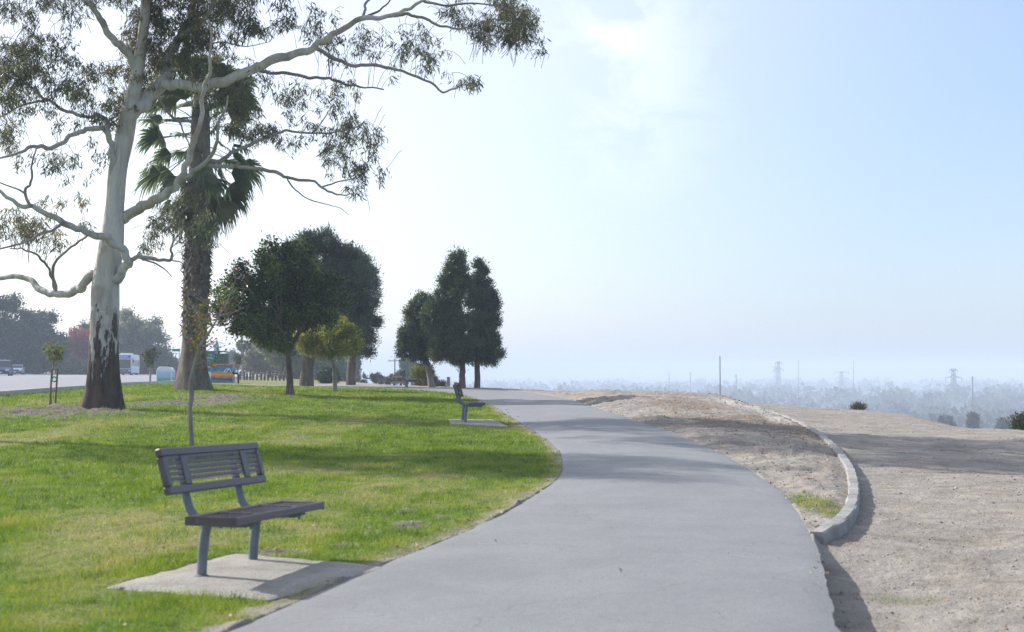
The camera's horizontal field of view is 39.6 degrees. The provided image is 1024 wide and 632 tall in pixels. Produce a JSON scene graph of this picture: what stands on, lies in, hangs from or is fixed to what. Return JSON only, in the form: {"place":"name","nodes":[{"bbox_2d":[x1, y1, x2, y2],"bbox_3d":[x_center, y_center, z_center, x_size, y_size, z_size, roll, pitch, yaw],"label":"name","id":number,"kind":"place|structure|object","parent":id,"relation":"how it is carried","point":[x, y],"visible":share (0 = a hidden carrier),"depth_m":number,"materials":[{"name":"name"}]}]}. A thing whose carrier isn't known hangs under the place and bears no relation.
{"place":"outdoors","nodes":[
{"label":"outdoors","id":0,"kind":"place"},
{"bbox_2d":[0,374,245,390],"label":"road","id":1,"kind":"structure","parent":0,"point":[15,382],"depth_m":96.16,"materials":[{"name":"grey asphalt"}]},
{"bbox_2d":[0,360,12,375],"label":"parked car","id":2,"kind":"object","parent":1,"relation":"on","point":[6,366],"visible":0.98,"depth_m":156.99,"materials":[{"name":"white metal"}]},
{"bbox_2d":[13,365,24,374],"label":"parked car","id":3,"kind":"object","parent":1,"relation":"on","point":[19,369],"visible":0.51,"depth_m":194.55,"materials":[{"name":"silver metal"}]},
{"bbox_2d":[0,375,248,395],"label":"road kerb","id":4,"kind":"structure","parent":1,"relation":"on","point":[33,390],"depth_m":50.68,"materials":[{"name":"concrete"}]},
{"bbox_2d":[119,353,138,374],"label":"city bus","id":5,"kind":"object","parent":1,"relation":"on","point":[129,363],"visible":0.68,"depth_m":190.00,"materials":[{"name":"white metal"}]},
{"bbox_2d":[392,374,401,385],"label":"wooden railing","id":6,"kind":"object","parent":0,"point":[394,382],"visible":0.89,"depth_m":73.85,"materials":[{"name":"brown wood"}]},
{"bbox_2d":[0,371,1023,631],"bbox_3d":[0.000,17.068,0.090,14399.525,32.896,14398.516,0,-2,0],"label":"ground","id":7,"kind":"structure","parent":0,"point":[862,577],"depth_m":17.24,"materials":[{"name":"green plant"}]},
{"bbox_2d":[0,291,56,373],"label":"street tree","id":8,"kind":"object","parent":7,"relation":"on","point":[17,339],"visible":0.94,"depth_m":203.68,"materials":[{"name":"green plant"}]},
{"bbox_2d":[13,307,73,373],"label":"street tree","id":9,"kind":"object","parent":7,"relation":"on","point":[46,318],"visible":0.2,"depth_m":211.44,"materials":[{"name":"green plant"}]},
{"bbox_2d":[41,340,67,404],"bbox_3d":[-12.872,1.611,39.971,0.753,1.894,0.581,0,-2,0],"label":"staked sapling","id":10,"kind":"object","parent":7,"relation":"on","point":[55,350],"visible":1,"depth_m":39.95,"materials":[{"name":"green plant"}]},
{"bbox_2d":[54,365,87,374],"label":"roadside hedge","id":11,"kind":"object","parent":7,"relation":"on","point":[71,370],"visible":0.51,"depth_m":199.10,"materials":[{"name":"green plant"}]},
{"bbox_2d":[64,325,89,365],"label":"autumn tree","id":12,"kind":"object","parent":7,"relation":"on","point":[80,343],"visible":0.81,"depth_m":214.78,"materials":[{"name":"brown plant"}]},
{"bbox_2d":[53,318,121,372],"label":"street tree","id":13,"kind":"object","parent":7,"relation":"on","point":[71,360],"visible":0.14,"depth_m":222.82,"materials":[{"name":"green plant"}]},
{"bbox_2d":[119,305,178,373],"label":"street tree","id":14,"kind":"object","parent":7,"relation":"on","point":[138,336],"visible":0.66,"depth_m":230.49,"materials":[{"name":"green plant"}]},
{"bbox_2d":[140,344,160,380],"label":"young tree","id":15,"kind":"object","parent":7,"relation":"on","point":[149,354],"visible":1,"depth_m":79.88,"materials":[{"name":"green plant"}]},
{"bbox_2d":[145,352,178,373],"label":"street tree","id":16,"kind":"object","parent":7,"relation":"on","point":[175,365],"visible":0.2,"depth_m":233.37,"materials":[{"name":"green plant"}]},
{"bbox_2d":[156,367,174,380],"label":"utility box","id":17,"kind":"object","parent":7,"relation":"on","point":[165,373],"visible":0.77,"depth_m":91.93,"materials":[{"name":"multicoloured metal"}]},
{"bbox_2d":[132,52,266,390],"bbox_3d":[-11.482,-3.489,52.101,4.761,12.491,4.817,0,-2,0],"label":"fan palm","id":18,"kind":"object","parent":7,"relation":"on","point":[225,208],"visible":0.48,"depth_m":51.72,"materials":[{"name":"green plant"}]},
{"bbox_2d":[214,339,219,352],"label":"church spire","id":19,"kind":"structure","parent":7,"relation":"on","point":[216,345],"depth_m":259.66,"materials":[{"name":"white metal"}]},
{"bbox_2d":[206,351,228,379],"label":"monument sign","id":20,"kind":"object","parent":7,"relation":"on","point":[221,358],"visible":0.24,"depth_m":107.81,"materials":[{"name":"teal"}]},
{"bbox_2d":[179,262,262,458],"bbox_3d":[-4.417,0.694,21.520,1.226,3.116,0.890,1,-2,-13],"label":"sapling","id":21,"kind":"object","parent":7,"relation":"on","point":[198,354],"visible":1,"depth_m":21.45,"materials":[{"name":"green plant"}]},
{"bbox_2d":[211,364,235,382],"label":"utility box","id":22,"kind":"object","parent":7,"relation":"on","point":[221,373],"visible":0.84,"depth_m":87.88,"materials":[{"name":"paint"}]},
{"bbox_2d":[225,348,240,374],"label":"background tree","id":23,"kind":"object","parent":7,"relation":"on","point":[230,352],"visible":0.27,"depth_m":329.20,"materials":[{"name":"green plant"}]},
{"bbox_2d":[232,371,238,382],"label":"pipe barrier","id":24,"kind":"object","parent":7,"relation":"on","point":[233,372],"visible":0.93,"depth_m":85.88,"materials":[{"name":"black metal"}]},
{"bbox_2d":[231,352,243,372],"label":"young tree","id":25,"kind":"object","parent":7,"relation":"on","point":[237,358],"visible":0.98,"depth_m":114.86,"materials":[{"name":"green plant"}]},
{"bbox_2d":[235,339,247,375],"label":"fan palm","id":26,"kind":"object","parent":7,"relation":"on","point":[241,347],"visible":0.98,"depth_m":189.62,"materials":[{"name":"green plant"}]},
{"bbox_2d":[108,554,382,601],"bbox_3d":[-1.864,1.929,10.323,1.462,0.146,1.862,-1,-2,20],"label":"concrete pad","id":27,"kind":"object","parent":7,"relation":"on","point":[275,578],"visible":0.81,"depth_m":10.12,"materials":[{"name":"grey concrete"}]},
{"bbox_2d":[155,442,324,576],"bbox_3d":[-2.017,1.435,10.598,0.684,0.939,1.646,-1,-3,14],"label":"park bench","id":28,"kind":"object","parent":27,"relation":"on","point":[246,515],"visible":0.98,"depth_m":10.42,"materials":[{"name":"metal"}]},
{"bbox_2d":[240,338,279,377],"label":"background tree","id":29,"kind":"object","parent":7,"relation":"on","point":[252,357],"visible":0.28,"depth_m":188.34,"materials":[{"name":"green plant"}]},
{"bbox_2d":[0,0,550,409],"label":"eucalyptus tree","id":30,"kind":"object","parent":7,"relation":"on","point":[105,277],"visible":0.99,"depth_m":38.18,"materials":[{"name":"green plant"}]},
{"bbox_2d":[205,230,356,394],"bbox_3d":[-8.245,-0.153,50.049,5.296,6.065,4.093,0,-2,0],"label":"broadleaf tree","id":31,"kind":"object","parent":7,"relation":"on","point":[307,299],"visible":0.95,"depth_m":49.53,"materials":[{"name":"green plant"}]},
{"bbox_2d":[247,304,317,378],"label":"background tree","id":32,"kind":"object","parent":7,"relation":"on","point":[296,361],"visible":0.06,"depth_m":149.50,"materials":[{"name":"green plant"}]},
{"bbox_2d":[276,356,321,378],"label":"background tree","id":33,"kind":"object","parent":7,"relation":"on","point":[296,374],"visible":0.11,"depth_m":168.87,"materials":[{"name":"green plant"}]},
{"bbox_2d":[313,357,325,379],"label":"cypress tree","id":34,"kind":"object","parent":7,"relation":"on","point":[319,364],"visible":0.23,"depth_m":184.28,"materials":[{"name":"green plant"}]},
{"bbox_2d":[313,356,330,378],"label":"background tree","id":35,"kind":"object","parent":7,"relation":"on","point":[326,363],"visible":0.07,"depth_m":213.24,"materials":[{"name":"green plant"}]},
{"bbox_2d":[266,221,378,385],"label":"stone pine","id":36,"kind":"object","parent":7,"relation":"on","point":[331,249],"visible":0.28,"depth_m":67.68,"materials":[{"name":"green plant"}]},
{"bbox_2d":[293,313,364,390],"bbox_3d":[-7.375,1.351,56.881,3.283,3.566,2.466,0,-2,0],"label":"olive tree","id":37,"kind":"object","parent":7,"relation":"on","point":[339,342],"visible":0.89,"depth_m":56.64,"materials":[{"name":"green plant"}]},
{"bbox_2d":[314,362,343,383],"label":"clipped bush","id":38,"kind":"object","parent":7,"relation":"on","point":[324,374],"visible":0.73,"depth_m":94.47,"materials":[{"name":"green plant"}]},
{"bbox_2d":[333,355,347,381],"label":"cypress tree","id":39,"kind":"object","parent":7,"relation":"on","point":[342,372],"visible":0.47,"depth_m":189.29,"materials":[{"name":"green plant"}]},
{"bbox_2d":[343,354,347,381],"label":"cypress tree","id":40,"kind":"object","parent":7,"relation":"on","point":[346,367],"visible":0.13,"depth_m":199.13,"materials":[{"name":"green plant"}]},
{"bbox_2d":[355,355,363,380],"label":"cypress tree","id":41,"kind":"object","parent":7,"relation":"on","point":[358,370],"visible":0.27,"depth_m":204.49,"materials":[{"name":"green plant"}]},
{"bbox_2d":[355,374,367,382],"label":"scrub bush","id":42,"kind":"object","parent":7,"relation":"on","point":[358,379],"visible":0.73,"depth_m":159.44,"materials":[{"name":"green plant"}]},
{"bbox_2d":[342,241,388,384],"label":"pine tree","id":43,"kind":"object","parent":7,"relation":"on","point":[374,321],"visible":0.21,"depth_m":77.77,"materials":[{"name":"green plant"}]},
{"bbox_2d":[369,372,387,383],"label":"scrub bush","id":44,"kind":"object","parent":7,"relation":"on","point":[374,377],"visible":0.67,"depth_m":149.53,"materials":[{"name":"green plant"}]},
{"bbox_2d":[377,376,396,384],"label":"scrub bush","id":45,"kind":"object","parent":7,"relation":"on","point":[388,380],"visible":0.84,"depth_m":141.60,"materials":[{"name":"green plant"}]},
{"bbox_2d":[388,370,402,384],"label":"scrub bush","id":46,"kind":"object","parent":7,"relation":"on","point":[396,374],"visible":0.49,"depth_m":149.69,"materials":[{"name":"green plant"}]},
{"bbox_2d":[397,356,411,384],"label":"cypress tree","id":47,"kind":"object","parent":7,"relation":"on","point":[405,366],"visible":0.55,"depth_m":229.33,"materials":[{"name":"green plant"}]},
{"bbox_2d":[401,370,416,386],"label":"park bench","id":48,"kind":"object","parent":7,"relation":"on","point":[403,373],"visible":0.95,"depth_m":66.48,"materials":[{"name":"metal"}]},
{"bbox_2d":[408,358,415,384],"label":"cypress tree","id":49,"kind":"object","parent":7,"relation":"on","point":[412,363],"visible":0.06,"depth_m":234.43,"materials":[{"name":"green plant"}]},
{"bbox_2d":[390,289,443,386],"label":"round conifer","id":50,"kind":"object","parent":7,"relation":"on","point":[411,337],"visible":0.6,"depth_m":69.56,"materials":[{"name":"green plant"}]},
{"bbox_2d":[410,363,436,385],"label":"topiary bush","id":51,"kind":"object","parent":7,"relation":"on","point":[418,371],"visible":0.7,"depth_m":81.65,"materials":[{"name":"green plant"}]},
{"bbox_2d":[411,373,446,386],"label":"scrub bush","id":52,"kind":"object","parent":7,"relation":"on","point":[443,382],"visible":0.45,"depth_m":85.66,"materials":[{"name":"green plant"}]},
{"bbox_2d":[447,377,449,386],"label":"bollard","id":53,"kind":"object","parent":7,"relation":"on","point":[448,381],"visible":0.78,"depth_m":74.84,"materials":[{"name":"grey concrete"}]},
{"bbox_2d":[415,244,482,387],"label":"conifer","id":54,"kind":"object","parent":7,"relation":"on","point":[450,338],"visible":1,"depth_m":67.66,"materials":[{"name":"green plant"}]},
{"bbox_2d":[449,419,507,427],"bbox_3d":[-0.861,2.535,33.130,1.252,0.173,3.054,0,-2,-6],"label":"concrete pad","id":55,"kind":"object","parent":7,"relation":"on","point":[486,422],"visible":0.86,"depth_m":32.79,"materials":[{"name":"grey concrete"}]},
{"bbox_2d":[453,382,484,421],"bbox_3d":[-1.034,2.027,33.459,0.683,0.939,1.646,0,-2,-6],"label":"park bench","id":56,"kind":"object","parent":55,"relation":"on","point":[459,393],"visible":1,"depth_m":32.98,"materials":[{"name":"metal"}]},
{"bbox_2d":[467,255,507,387],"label":"conifer","id":57,"kind":"object","parent":7,"relation":"on","point":[488,314],"visible":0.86,"depth_m":68.47,"materials":[{"name":"green plant"}]},
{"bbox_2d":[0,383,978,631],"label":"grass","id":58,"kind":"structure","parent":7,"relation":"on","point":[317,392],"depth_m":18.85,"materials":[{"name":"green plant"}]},
{"bbox_2d":[85,393,1023,631],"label":"pebbles","id":59,"kind":"object","parent":7,"relation":"on","point":[911,584],"visible":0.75,"depth_m":15.24,"materials":[{"name":"stone"}]},
{"bbox_2d":[391,376,1023,428],"bbox_3d":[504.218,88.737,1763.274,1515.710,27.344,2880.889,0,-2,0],"label":"distant woods","id":60,"kind":"object","parent":7,"relation":"on","point":[992,398],"visible":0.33,"depth_m":1311.52,"materials":[{"name":"green plant"}]},
{"bbox_2d":[772,366,779,389],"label":"electricity pylon","id":61,"kind":"object","parent":7,"relation":"on","point":[775,373],"visible":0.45,"depth_m":1698.40,"materials":[{"name":"metal"}]},
{"bbox_2d":[772,361,784,404],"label":"electricity pylon","id":62,"kind":"object","parent":7,"relation":"on","point":[777,368],"visible":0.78,"depth_m":1148.49,"materials":[{"name":"metal"}]},
{"bbox_2d":[798,367,798,396],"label":"utility pole","id":63,"kind":"object","parent":7,"relation":"on","point":[798,381],"visible":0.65,"depth_m":1248.45,"materials":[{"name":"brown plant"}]},
{"bbox_2d":[763,408,859,543],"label":"concrete kerb","id":64,"kind":"structure","parent":7,"relation":"on","point":[841,523],"depth_m":15.45,"materials":[{"name":"grey concrete"}]},
{"bbox_2d":[834,371,848,404],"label":"electricity pylon","id":65,"kind":"object","parent":7,"relation":"on","point":[839,378],"visible":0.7,"depth_m":1347.79,"materials":[{"name":"metal"}]},
{"bbox_2d":[853,361,853,399],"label":"utility pole","id":66,"kind":"object","parent":7,"relation":"on","point":[853,379],"visible":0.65,"depth_m":1298.55,"materials":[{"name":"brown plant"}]},
{"bbox_2d":[850,401,866,409],"bbox_3d":[13.138,3.468,53.949,0.786,0.676,0.767,1,-3,-32],"label":"scrub bush","id":67,"kind":"object","parent":7,"relation":"on","point":[858,406],"visible":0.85,"depth_m":53.73,"materials":[{"name":"green plant"}]},
{"bbox_2d":[936,413,957,426],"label":"hillside tree","id":68,"kind":"object","parent":7,"relation":"on","point":[946,419],"visible":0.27,"depth_m":348.17,"materials":[{"name":"green plant"}]},
{"bbox_2d":[945,368,961,410],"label":"electricity pylon","id":69,"kind":"object","parent":7,"relation":"on","point":[953,379],"visible":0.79,"depth_m":998.49,"materials":[{"name":"metal"}]},
{"bbox_2d":[972,376,973,411],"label":"utility pole","id":70,"kind":"object","parent":7,"relation":"on","point":[972,395],"visible":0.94,"depth_m":698.82,"materials":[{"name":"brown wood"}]},
{"bbox_2d":[964,412,982,428],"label":"hillside tree","id":71,"kind":"object","parent":7,"relation":"on","point":[972,421],"visible":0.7,"depth_m":328.64,"materials":[{"name":"green plant"}]},
{"bbox_2d":[995,417,1010,428],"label":"hillside tree","id":72,"kind":"object","parent":7,"relation":"on","point":[1001,423],"visible":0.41,"depth_m":298.55,"materials":[{"name":"green plant"}]},
{"bbox_2d":[1004,409,1023,429],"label":"scrub bush","id":73,"kind":"object","parent":7,"relation":"on","point":[1017,422],"visible":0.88,"depth_m":41.83,"materials":[{"name":"green plant"}]},
{"bbox_2d":[0,0,1023,376],"label":"sky","id":74,"kind":"structure","parent":0,"point":[817,187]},
{"bbox_2d":[229,384,840,631],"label":"path","id":75,"kind":"structure","parent":0,"point":[682,517],"depth_m":11.11,"materials":[{"name":"grey asphalt"}]}
]}

